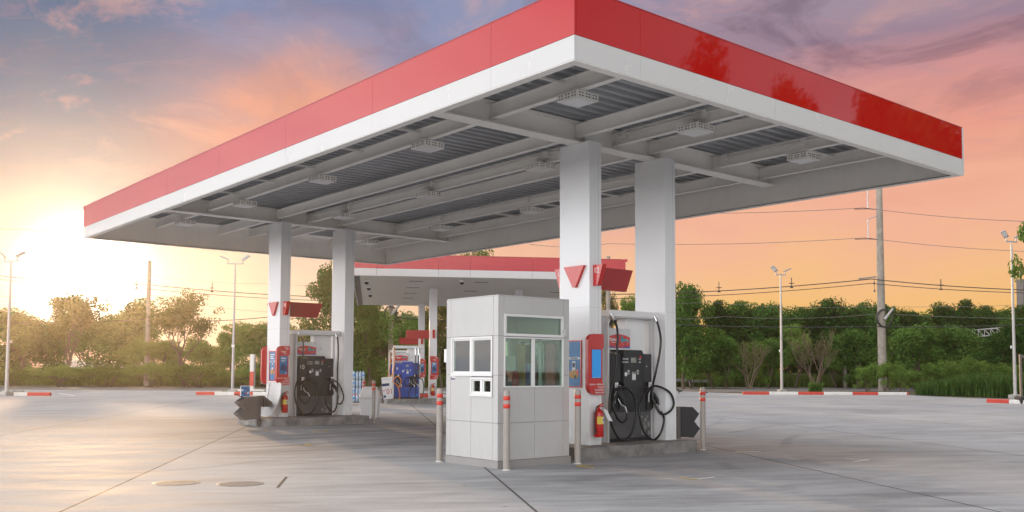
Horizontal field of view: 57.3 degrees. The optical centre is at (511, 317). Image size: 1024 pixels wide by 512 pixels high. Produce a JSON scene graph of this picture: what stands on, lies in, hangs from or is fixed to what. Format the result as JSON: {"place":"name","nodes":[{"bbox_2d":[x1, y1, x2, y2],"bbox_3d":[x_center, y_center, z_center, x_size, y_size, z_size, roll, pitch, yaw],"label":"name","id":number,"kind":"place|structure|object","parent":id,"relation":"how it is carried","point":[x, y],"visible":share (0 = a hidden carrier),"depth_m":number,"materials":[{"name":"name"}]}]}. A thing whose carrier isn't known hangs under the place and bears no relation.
{"place":"outdoors","nodes":[
{"label":"outdoors","id":0,"kind":"place"},
{"bbox_2d":[358,387,381,418],"bbox_3d":[-4.419,2.638,29.116,0.660,0.980,0.600,0,-3,0],"label":"litter bin","id":1,"kind":"object","parent":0,"point":[365,399],"visible":0.86,"depth_m":28.86,"materials":[{"name":"white plastic"}]},
{"bbox_2d":[0,386,914,391],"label":"road","id":2,"kind":"structure","parent":0,"point":[686,389],"depth_m":76.49,"materials":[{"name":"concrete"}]},
{"bbox_2d":[0,367,38,386],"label":"shrub","id":3,"kind":"object","parent":2,"relation":"on","point":[17,374],"visible":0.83,"depth_m":77.69,"materials":[{"name":"green plant"}]},
{"bbox_2d":[22,364,100,386],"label":"shrub","id":4,"kind":"object","parent":2,"relation":"on","point":[60,371],"visible":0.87,"depth_m":77.27,"materials":[{"name":"green plant"}]},
{"bbox_2d":[69,364,139,386],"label":"shrub","id":5,"kind":"object","parent":2,"relation":"on","point":[105,373],"visible":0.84,"depth_m":78.44,"materials":[{"name":"green plant"}]},
{"bbox_2d":[143,261,150,385],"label":"utility pole","id":6,"kind":"object","parent":2,"relation":"on","point":[147,332],"visible":0.74,"depth_m":82.59,"materials":[{"name":"concrete"}]},
{"bbox_2d":[114,362,181,386],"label":"shrub","id":7,"kind":"object","parent":2,"relation":"on","point":[158,369],"visible":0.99,"depth_m":76.69,"materials":[{"name":"green plant"}]},
{"bbox_2d":[141,287,224,386],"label":"tree","id":8,"kind":"object","parent":2,"relation":"on","point":[179,316],"visible":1,"depth_m":78.99,"materials":[{"name":"green plant"}]},
{"bbox_2d":[162,361,229,387],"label":"shrub","id":9,"kind":"object","parent":2,"relation":"on","point":[199,372],"visible":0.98,"depth_m":77.21,"materials":[{"name":"green plant"}]},
{"bbox_2d":[215,366,260,385],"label":"shrub","id":10,"kind":"object","parent":2,"relation":"on","point":[243,372],"visible":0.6,"depth_m":78.06,"materials":[{"name":"green plant"}]},
{"bbox_2d":[229,321,298,386],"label":"tree","id":11,"kind":"object","parent":2,"relation":"on","point":[256,340],"visible":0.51,"depth_m":81.14,"materials":[{"name":"green plant"}]},
{"bbox_2d":[353,304,399,386],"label":"tree","id":12,"kind":"object","parent":2,"relation":"on","point":[369,319],"visible":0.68,"depth_m":75.39,"materials":[{"name":"green plant"}]},
{"bbox_2d":[387,311,441,379],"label":"tree","id":13,"kind":"object","parent":2,"relation":"on","point":[410,324],"visible":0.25,"depth_m":83.98,"materials":[{"name":"green plant"}]},
{"bbox_2d":[425,306,447,387],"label":"tree","id":14,"kind":"object","parent":2,"relation":"on","point":[440,326],"visible":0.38,"depth_m":79.94,"materials":[{"name":"green plant"}]},
{"bbox_2d":[675,281,715,388],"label":"tree","id":15,"kind":"object","parent":2,"relation":"on","point":[691,340],"visible":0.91,"depth_m":79.22,"materials":[{"name":"green plant"}]},
{"bbox_2d":[696,326,738,387],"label":"tree","id":16,"kind":"object","parent":2,"relation":"on","point":[714,334],"visible":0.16,"depth_m":85.02,"materials":[{"name":"green plant"}]},
{"bbox_2d":[700,334,751,388],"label":"tree","id":17,"kind":"object","parent":2,"relation":"on","point":[722,348],"visible":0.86,"depth_m":82.14,"materials":[{"name":"green plant"}]},
{"bbox_2d":[729,339,772,388],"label":"dry shrub","id":18,"kind":"object","parent":2,"relation":"on","point":[749,386],"visible":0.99,"depth_m":81.53,"materials":[{"name":"brown plant"}]},
{"bbox_2d":[742,336,791,387],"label":"tree","id":19,"kind":"object","parent":2,"relation":"on","point":[769,359],"visible":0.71,"depth_m":85.11,"materials":[{"name":"green plant"}]},
{"bbox_2d":[733,300,801,374],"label":"tree","id":20,"kind":"object","parent":2,"relation":"on","point":[765,314],"visible":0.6,"depth_m":95.32,"materials":[{"name":"green plant"}]},
{"bbox_2d":[774,323,812,387],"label":"tree","id":21,"kind":"object","parent":2,"relation":"on","point":[787,333],"visible":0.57,"depth_m":86.34,"materials":[{"name":"green plant"}]},
{"bbox_2d":[785,328,841,382],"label":"dry shrub","id":22,"kind":"object","parent":2,"relation":"on","point":[827,355],"visible":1,"depth_m":81.54,"materials":[{"name":"brown plant"}]},
{"bbox_2d":[801,295,865,374],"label":"tree","id":23,"kind":"object","parent":2,"relation":"on","point":[837,319],"visible":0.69,"depth_m":95.47,"materials":[{"name":"green plant"}]},
{"bbox_2d":[825,327,877,388],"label":"tree","id":24,"kind":"object","parent":2,"relation":"on","point":[854,343],"visible":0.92,"depth_m":85.49,"materials":[{"name":"green plant"}]},
{"bbox_2d":[854,188,893,390],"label":"utility pole","id":25,"kind":"object","parent":2,"relation":"on","point":[881,318],"visible":0.93,"depth_m":73.83,"materials":[{"name":"concrete"}]},
{"bbox_2d":[0,275,1023,296],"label":"overhead wire","id":26,"kind":"object","parent":25,"relation":"attached to","point":[601,294],"visible":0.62,"depth_m":75.83,"materials":[{"name":"grey metal"}]},
{"bbox_2d":[0,279,1023,300],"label":"overhead wire","id":27,"kind":"object","parent":25,"relation":"attached to","point":[610,298],"visible":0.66,"depth_m":75.75,"materials":[{"name":"grey"}]},
{"bbox_2d":[14,317,1020,327],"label":"overhead wire","id":28,"kind":"object","parent":25,"relation":"attached to","point":[616,321],"visible":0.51,"depth_m":74.93,"materials":[{"name":"grey"}]},
{"bbox_2d":[855,299,909,367],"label":"tree","id":29,"kind":"object","parent":2,"relation":"on","point":[868,319],"visible":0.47,"depth_m":95.40,"materials":[{"name":"green plant"}]},
{"bbox_2d":[868,334,916,388],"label":"tree","id":30,"kind":"object","parent":2,"relation":"on","point":[889,342],"visible":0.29,"depth_m":84.02,"materials":[{"name":"green plant"}]},
{"bbox_2d":[886,307,933,365],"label":"tree","id":31,"kind":"object","parent":2,"relation":"on","point":[907,319],"visible":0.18,"depth_m":97.15,"materials":[{"name":"green plant"}]},
{"bbox_2d":[886,321,945,388],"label":"tree","id":32,"kind":"object","parent":2,"relation":"on","point":[910,342],"visible":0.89,"depth_m":81.65,"materials":[{"name":"green plant"}]},
{"bbox_2d":[927,298,974,363],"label":"tree","id":33,"kind":"object","parent":2,"relation":"on","point":[951,315],"visible":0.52,"depth_m":95.42,"materials":[{"name":"green plant"}]},
{"bbox_2d":[925,323,990,371],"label":"tree","id":34,"kind":"object","parent":2,"relation":"on","point":[955,342],"visible":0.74,"depth_m":83.16,"materials":[{"name":"green plant"}]},
{"bbox_2d":[965,303,1000,363],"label":"tree","id":35,"kind":"object","parent":2,"relation":"on","point":[986,317],"visible":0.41,"depth_m":97.05,"materials":[{"name":"green plant"}]},
{"bbox_2d":[972,331,1018,367],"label":"tree","id":36,"kind":"object","parent":2,"relation":"on","point":[992,343],"visible":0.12,"depth_m":79.96,"materials":[{"name":"green plant"}]},
{"bbox_2d":[2,371,1007,398],"bbox_3d":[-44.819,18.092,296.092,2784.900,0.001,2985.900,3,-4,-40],"label":"ground","id":37,"kind":"structure","parent":0,"point":[911,392],"depth_m":62.87,"materials":[{"name":"concrete"}]},
{"bbox_2d":[0,307,58,370],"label":"tree","id":38,"kind":"object","parent":37,"relation":"on","point":[30,339],"visible":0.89,"depth_m":87.72,"materials":[{"name":"green plant"}]},
{"bbox_2d":[16,337,71,369],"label":"tree","id":39,"kind":"object","parent":37,"relation":"on","point":[59,353],"visible":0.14,"depth_m":91.09,"materials":[{"name":"green plant"}]},
{"bbox_2d":[28,289,114,378],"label":"tree","id":40,"kind":"object","parent":37,"relation":"on","point":[78,309],"visible":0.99,"depth_m":82.94,"materials":[{"name":"green plant"}]},
{"bbox_2d":[60,296,167,380],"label":"tree","id":41,"kind":"object","parent":37,"relation":"on","point":[115,334],"visible":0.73,"depth_m":84.92,"materials":[{"name":"green plant"}]},
{"bbox_2d":[107,334,180,378],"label":"tree","id":42,"kind":"object","parent":37,"relation":"on","point":[131,353],"visible":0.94,"depth_m":83.23,"materials":[{"name":"green plant"}]},
{"bbox_2d":[181,336,242,375],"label":"tree","id":43,"kind":"object","parent":37,"relation":"on","point":[197,354],"visible":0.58,"depth_m":86.90,"materials":[{"name":"green plant"}]},
{"bbox_2d":[0,370,445,386],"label":"rough grass","id":44,"kind":"structure","parent":37,"relation":"on","point":[159,382],"depth_m":82.69,"materials":[{"name":"green plant"}]},
{"bbox_2d":[209,321,258,369],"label":"tree","id":45,"kind":"object","parent":37,"relation":"on","point":[224,339],"visible":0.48,"depth_m":83.83,"materials":[{"name":"green plant"}]},
{"bbox_2d":[296,261,368,368],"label":"tree","id":46,"kind":"object","parent":37,"relation":"on","point":[323,292],"visible":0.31,"depth_m":71.51,"materials":[{"name":"green plant"}]},
{"bbox_2d":[354,306,409,375],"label":"tree","id":47,"kind":"object","parent":37,"relation":"on","point":[380,353],"visible":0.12,"depth_m":89.18,"materials":[{"name":"green plant"}]},
{"bbox_2d":[696,299,747,373],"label":"tree","id":48,"kind":"object","parent":37,"relation":"on","point":[719,314],"visible":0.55,"depth_m":94.59,"materials":[{"name":"green plant"}]},
{"bbox_2d":[716,301,771,374],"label":"tree","id":49,"kind":"object","parent":37,"relation":"on","point":[734,309],"visible":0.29,"depth_m":96.46,"materials":[{"name":"green plant"}]},
{"bbox_2d":[771,265,790,391],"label":"lamp post","id":50,"kind":"object","parent":37,"relation":"on","point":[774,269],"visible":0.93,"depth_m":65.97,"materials":[{"name":"metal"}]},
{"bbox_2d":[771,305,827,373],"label":"tree","id":51,"kind":"object","parent":37,"relation":"on","point":[792,321],"visible":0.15,"depth_m":98.97,"materials":[{"name":"green plant"}]},
{"bbox_2d":[784,308,840,375],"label":"tree","id":52,"kind":"object","parent":37,"relation":"on","point":[806,332],"visible":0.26,"depth_m":98.35,"materials":[{"name":"green plant"}]},
{"bbox_2d":[852,363,885,391],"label":"shrub","id":53,"kind":"object","parent":37,"relation":"on","point":[872,373],"visible":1,"depth_m":68.28,"materials":[{"name":"green plant"}]},
{"bbox_2d":[873,361,906,391],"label":"shrub","id":54,"kind":"object","parent":37,"relation":"on","point":[886,367],"visible":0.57,"depth_m":70.87,"materials":[{"name":"green plant"}]},
{"bbox_2d":[887,367,916,391],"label":"shrub","id":55,"kind":"object","parent":37,"relation":"on","point":[906,377],"visible":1,"depth_m":68.27,"materials":[{"name":"green plant"}]},
{"bbox_2d":[919,359,965,381],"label":"shrub","id":56,"kind":"object","parent":37,"relation":"on","point":[941,368],"visible":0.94,"depth_m":71.38,"materials":[{"name":"green plant"}]},
{"bbox_2d":[945,355,988,375],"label":"shrub","id":57,"kind":"object","parent":37,"relation":"on","point":[973,366],"visible":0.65,"depth_m":73.58,"materials":[{"name":"green plant"}]},
{"bbox_2d":[912,371,1023,397],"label":"reeds","id":58,"kind":"object","parent":37,"relation":"on","point":[985,385],"visible":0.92,"depth_m":59.63,"materials":[{"name":"green plant"}]},
{"bbox_2d":[980,362,1023,377],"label":"shrub","id":59,"kind":"object","parent":37,"relation":"on","point":[996,369],"visible":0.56,"depth_m":65.45,"materials":[{"name":"green plant"}]},
{"bbox_2d":[993,312,1023,371],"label":"tree","id":60,"kind":"object","parent":37,"relation":"on","point":[1004,341],"visible":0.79,"depth_m":73.82,"materials":[{"name":"green plant"}]},
{"bbox_2d":[1001,230,1019,398],"bbox_3d":[28.856,-0.183,53.904,1.679,9.688,0.520,1,-3,-20],"label":"lamp post","id":61,"kind":"object","parent":37,"relation":"on","point":[1013,346],"visible":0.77,"depth_m":53.81,"materials":[{"name":"metal"}]},
{"bbox_2d":[1007,222,1023,282],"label":"tree","id":62,"kind":"object","parent":37,"relation":"on","point":[1013,272],"visible":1,"depth_m":40.62,"materials":[{"name":"green plant"}]},
{"bbox_2d":[0,390,1023,511],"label":"forecourt","id":63,"kind":"structure","parent":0,"point":[101,450],"depth_m":15.16,"materials":[{"name":"concrete"}]},
{"bbox_2d":[13,392,51,395],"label":"striped kerb","id":64,"kind":"structure","parent":63,"relation":"on","point":[32,393],"depth_m":51.46,"materials":[{"name":"white paint"}]},
{"bbox_2d":[0,252,25,395],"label":"lamp post","id":65,"kind":"object","parent":64,"relation":"on","point":[6,392],"visible":1,"depth_m":51.37,"materials":[{"name":"metal"}]},
{"bbox_2d":[220,255,249,391],"bbox_3d":[-17.516,0.360,58.969,1.865,8.787,0.520,1,-3,-5],"label":"lamp post","id":66,"kind":"object","parent":63,"relation":"on","point":[232,389],"visible":0.94,"depth_m":58.89,"materials":[{"name":"metal"}]},
{"bbox_2d":[233,394,260,426],"bbox_3d":[-6.931,2.436,24.585,0.670,0.891,0.342,3,-4,-40],"label":"arrow sign","id":67,"kind":"object","parent":63,"relation":"on","point":[249,407],"visible":0.9,"depth_m":24.48,"materials":[{"name":"brown metal"}]},
{"bbox_2d":[237,354,265,391],"bbox_3d":[-16.753,3.576,59.930,2.400,2.480,0.400,-1,-3,20],"label":"height post","id":68,"kind":"object","parent":63,"relation":"on","point":[252,370],"visible":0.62,"depth_m":59.89,"materials":[{"name":"white metal"}]},
{"bbox_2d":[238,414,368,426],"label":"pump island","id":69,"kind":"structure","parent":63,"relation":"on","point":[333,419],"depth_m":25.41,"materials":[{"name":"concrete"}]},
{"bbox_2d":[261,382,281,416],"bbox_3d":[-6.576,2.223,25.507,0.288,0.944,0.827,3,-4,-40],"label":"bent board","id":70,"kind":"object","parent":69,"relation":"on","point":[274,392],"visible":0.86,"depth_m":25.50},
{"bbox_2d":[288,330,343,415],"bbox_3d":[-5.642,1.577,26.692,1.483,2.415,0.914,3,-4,-40],"label":"fuel dispenser","id":71,"kind":"object","parent":69,"relation":"on","point":[312,386],"visible":1,"depth_m":26.47,"materials":[{"name":"black plastic"}]},
{"bbox_2d":[386,398,445,403],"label":"pump island","id":72,"kind":"structure","parent":63,"relation":"on","point":[414,401],"depth_m":42.10,"materials":[{"name":"concrete"}]},
{"bbox_2d":[381,377,392,398],"bbox_3d":[-5.616,3.168,42.132,0.540,1.020,0.026,1,-3,-9],"label":"price placard","id":73,"kind":"object","parent":72,"relation":"on","point":[387,387],"visible":1,"depth_m":42.13,"materials":[{"name":"white plastic"}]},
{"bbox_2d":[392,346,423,398],"bbox_3d":[-4.791,2.544,42.887,1.500,2.512,0.710,1,-3,-9],"label":"fuel dispenser","id":74,"kind":"object","parent":72,"relation":"on","point":[406,378],"visible":0.98,"depth_m":42.67,"materials":[{"name":"blue plastic"}]},
{"bbox_2d":[436,388,442,461],"bbox_3d":[-1.193,1.766,15.430,0.123,1.205,0.123,3,-4,-40],"label":"bollard","id":75,"kind":"object","parent":63,"relation":"on","point":[439,436],"visible":1,"depth_m":15.39,"materials":[{"name":"white metal"}]},
{"bbox_2d":[503,390,509,470],"bbox_3d":[-0.081,1.698,14.155,0.123,1.205,0.123,3,-4,-40],"label":"bollard","id":76,"kind":"object","parent":63,"relation":"on","point":[506,430],"visible":1,"depth_m":14.11,"materials":[{"name":"white metal"}]},
{"bbox_2d":[444,295,570,468],"bbox_3d":[-0.075,1.033,15.382,1.552,2.672,1.477,3,-4,-40],"label":"pay booth","id":77,"kind":"object","parent":63,"relation":"on","point":[529,372],"visible":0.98,"depth_m":14.95,"materials":[{"name":"grey metal"}]},
{"bbox_2d":[450,336,492,375],"bbox_3d":[-0.640,0.618,14.921,0.062,0.624,1.098,3,-4,-40],"label":"window frame","id":78,"kind":"structure","parent":77,"relation":"in","point":[470,356],"depth_m":14.90,"materials":[{"name":"white metal"}]},
{"bbox_2d":[469,377,492,396],"bbox_3d":[-0.473,1.085,14.692,0.062,0.298,0.570,3,-4,-40],"label":"window frame","id":79,"kind":"structure","parent":77,"relation":"in","point":[479,386],"depth_m":14.67,"materials":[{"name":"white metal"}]},
{"bbox_2d":[506,339,559,385],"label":"window","id":80,"kind":"structure","parent":77,"relation":"in","point":[540,344],"depth_m":15.82,"materials":[{"name":"clear glass"}]},
{"bbox_2d":[504,337,563,387],"bbox_3d":[0.347,0.710,14.873,1.254,0.787,0.056,3,-4,-40],"label":"window frame","id":81,"kind":"structure","parent":77,"relation":"in","point":[532,367],"depth_m":14.85,"materials":[{"name":"white metal"}]},
{"bbox_2d":[503,313,565,337],"bbox_3d":[0.365,0.131,14.895,1.265,0.350,0.092,3,-4,-40],"label":"window frame","id":82,"kind":"structure","parent":77,"relation":"in","point":[562,332],"depth_m":14.90,"materials":[{"name":"white metal"}]},
{"bbox_2d":[574,389,580,463],"bbox_3d":[1.066,1.761,15.174,0.123,1.205,0.123,3,-4,-40],"label":"bollard","id":83,"kind":"object","parent":63,"relation":"on","point":[577,404],"visible":1,"depth_m":15.13,"materials":[{"name":"white metal"}]},
{"bbox_2d":[700,387,705,449],"bbox_3d":[3.659,1.928,17.948,0.123,1.205,0.123,3,-4,-40],"label":"bollard","id":84,"kind":"object","parent":63,"relation":"on","point":[702,419],"visible":1,"depth_m":17.91,"materials":[{"name":"white metal"}]},
{"bbox_2d":[742,392,907,394],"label":"striped kerb","id":85,"kind":"structure","parent":63,"relation":"on","point":[824,393],"depth_m":61.27,"materials":[{"name":"red paint"}]},
{"bbox_2d":[0,0,1023,369],"label":"sky","id":86,"kind":"structure","parent":0,"point":[99,98],"materials":[{"name":"orange"}]},
{"bbox_2d":[569,439,696,460],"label":"pump island","id":87,"kind":"structure","parent":0,"point":[622,449],"depth_m":16.55,"materials":[{"name":"concrete"}]},
{"bbox_2d":[84,0,963,444],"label":"station canopy","id":88,"kind":"object","parent":87,"relation":"on","point":[488,110],"visible":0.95,"depth_m":17.83,"materials":[{"name":"white metal"}]},
{"bbox_2d":[275,346,289,384],"bbox_3d":[-6.277,1.304,25.641,0.385,1.065,0.085,3,-4,-40],"label":"red info panel","id":89,"kind":"object","parent":88,"relation":"attached to","point":[282,361],"visible":1,"depth_m":25.60,"materials":[{"name":"plastic"}]},
{"bbox_2d":[290,302,322,317],"bbox_3d":[-5.926,-0.218,26.585,1.198,0.415,0.080,3,-4,-40],"label":"slanted sign","id":90,"kind":"object","parent":88,"relation":"attached to","point":[306,310],"visible":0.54,"depth_m":26.58,"materials":[{"name":"red plastic"}]},
{"bbox_2d":[308,172,336,184],"bbox_3d":[-4.106,-3.064,20.294,0.442,0.266,0.442,3,-4,-40],"label":"canopy floodlight","id":91,"kind":"object","parent":88,"relation":"attached to","point":[322,179],"visible":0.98,"depth_m":20.18,"materials":[{"name":"white paint"}]},
{"bbox_2d":[411,137,443,152],"bbox_3d":[-1.554,-3.226,17.245,0.442,0.266,0.442,3,-4,-40],"label":"canopy floodlight","id":92,"kind":"object","parent":88,"relation":"attached to","point":[427,146],"visible":0.98,"depth_m":17.13,"materials":[{"name":"white paint"}]},
{"bbox_2d":[525,157,555,173],"bbox_3d":[0.579,-3.116,19.024,0.442,0.266,0.442,3,-4,-40],"label":"canopy floodlight","id":93,"kind":"object","parent":88,"relation":"attached to","point":[540,165],"visible":1,"depth_m":18.92,"materials":[{"name":"white paint"}]},
{"bbox_2d":[564,265,585,287],"bbox_3d":[1.118,-0.729,16.714,0.060,0.380,0.520,3,-4,-40],"label":"triangle sign","id":94,"kind":"object","parent":88,"relation":"attached to","point":[574,274],"visible":1,"depth_m":16.67,"materials":[{"name":"red plastic"}]},
{"bbox_2d":[569,340,581,387],"bbox_3d":[1.103,0.821,16.668,0.020,0.840,0.385,3,-4,-40],"label":"poster frame","id":95,"kind":"object","parent":88,"relation":"attached to","point":[575,363],"visible":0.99,"depth_m":16.64,"materials":[{"name":"blue paper"}]},
{"bbox_2d":[557,87,597,107],"bbox_3d":[0.999,-3.388,14.195,0.442,0.266,0.442,3,-4,-40],"label":"canopy floodlight","id":96,"kind":"object","parent":88,"relation":"attached to","point":[577,98],"visible":0.99,"depth_m":14.09,"materials":[{"name":"white paint"}]},
{"bbox_2d":[585,334,603,394],"bbox_3d":[1.452,0.815,16.406,0.385,1.065,0.085,3,-4,-40],"label":"red info panel","id":97,"kind":"object","parent":88,"relation":"attached to","point":[594,346],"visible":1,"depth_m":16.35,"materials":[{"name":"plastic"}]},
{"bbox_2d":[593,264,606,285],"bbox_3d":[1.544,-0.751,16.472,0.104,0.370,0.235,3,-4,-40],"label":"pump number sign","id":98,"kind":"object","parent":88,"relation":"attached to","point":[598,272],"visible":1,"depth_m":16.45,"materials":[{"name":"red plastic"}]},
{"bbox_2d":[594,403,611,436],"bbox_3d":[1.586,1.782,16.344,0.366,0.594,0.176,1,-3,-13],"label":"fire extinguisher","id":99,"kind":"object","parent":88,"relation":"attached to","point":[598,422],"visible":1,"depth_m":16.26,"materials":[{"name":"red metal"}]},
{"bbox_2d":[601,268,632,291],"bbox_3d":[1.802,-0.707,17.351,1.198,0.415,0.080,3,-4,-40],"label":"slanted sign","id":100,"kind":"object","parent":88,"relation":"attached to","point":[617,280],"visible":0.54,"depth_m":17.41,"materials":[{"name":"red plastic"}]},
{"bbox_2d":[677,117,713,136],"bbox_3d":[3.131,-3.278,15.974,0.442,0.266,0.442,3,-4,-40],"label":"canopy floodlight","id":101,"kind":"object","parent":88,"relation":"attached to","point":[695,127],"visible":1,"depth_m":15.88,"materials":[{"name":"white paint"}]},
{"bbox_2d":[787,151,819,163],"bbox_3d":[5.617,-3.150,18.048,0.442,0.266,0.442,3,-4,-40],"label":"canopy floodlight","id":102,"kind":"object","parent":88,"relation":"attached to","point":[803,157],"visible":0.91,"depth_m":17.93,"materials":[{"name":"white paint"}]},
{"bbox_2d":[601,310,674,442],"bbox_3d":[2.187,1.096,17.577,1.621,2.417,0.912,3,-4,-40],"label":"fuel dispenser","id":103,"kind":"object","parent":87,"relation":"on","point":[629,398],"visible":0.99,"depth_m":17.33,"materials":[{"name":"black plastic"}]},
{"bbox_2d":[609,353,620,381],"bbox_3d":[1.731,0.924,17.311,0.330,0.522,0.506,3,-4,-40],"label":"side door","id":104,"kind":"structure","parent":103,"relation":"in","point":[612,356],"depth_m":17.11,"materials":[{"name":"grey metal"}]},
{"bbox_2d":[643,354,650,381],"bbox_3d":[2.379,0.958,17.852,0.280,0.522,0.506,3,-4,-40],"label":"side door","id":105,"kind":"structure","parent":103,"relation":"in","point":[646,357],"depth_m":17.67,"materials":[{"name":"grey metal"}]},
{"bbox_2d":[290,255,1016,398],"bbox_3d":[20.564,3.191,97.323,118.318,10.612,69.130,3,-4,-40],"label":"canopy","id":106,"kind":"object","parent":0,"point":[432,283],"depth_m":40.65,"materials":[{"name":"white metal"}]},
{"bbox_2d":[676,406,699,438],"bbox_3d":[3.424,2.145,18.346,0.670,0.815,0.122,3,-4,-40],"label":"arrow sign","id":107,"kind":"object","parent":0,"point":[686,424],"visible":0.75,"depth_m":18.25,"materials":[{"name":"brown metal"}]},
{"bbox_2d":[676,372,911,387],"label":"rough grass","id":108,"kind":"structure","parent":0,"point":[803,380],"depth_m":90.67,"materials":[{"name":"green plant"}]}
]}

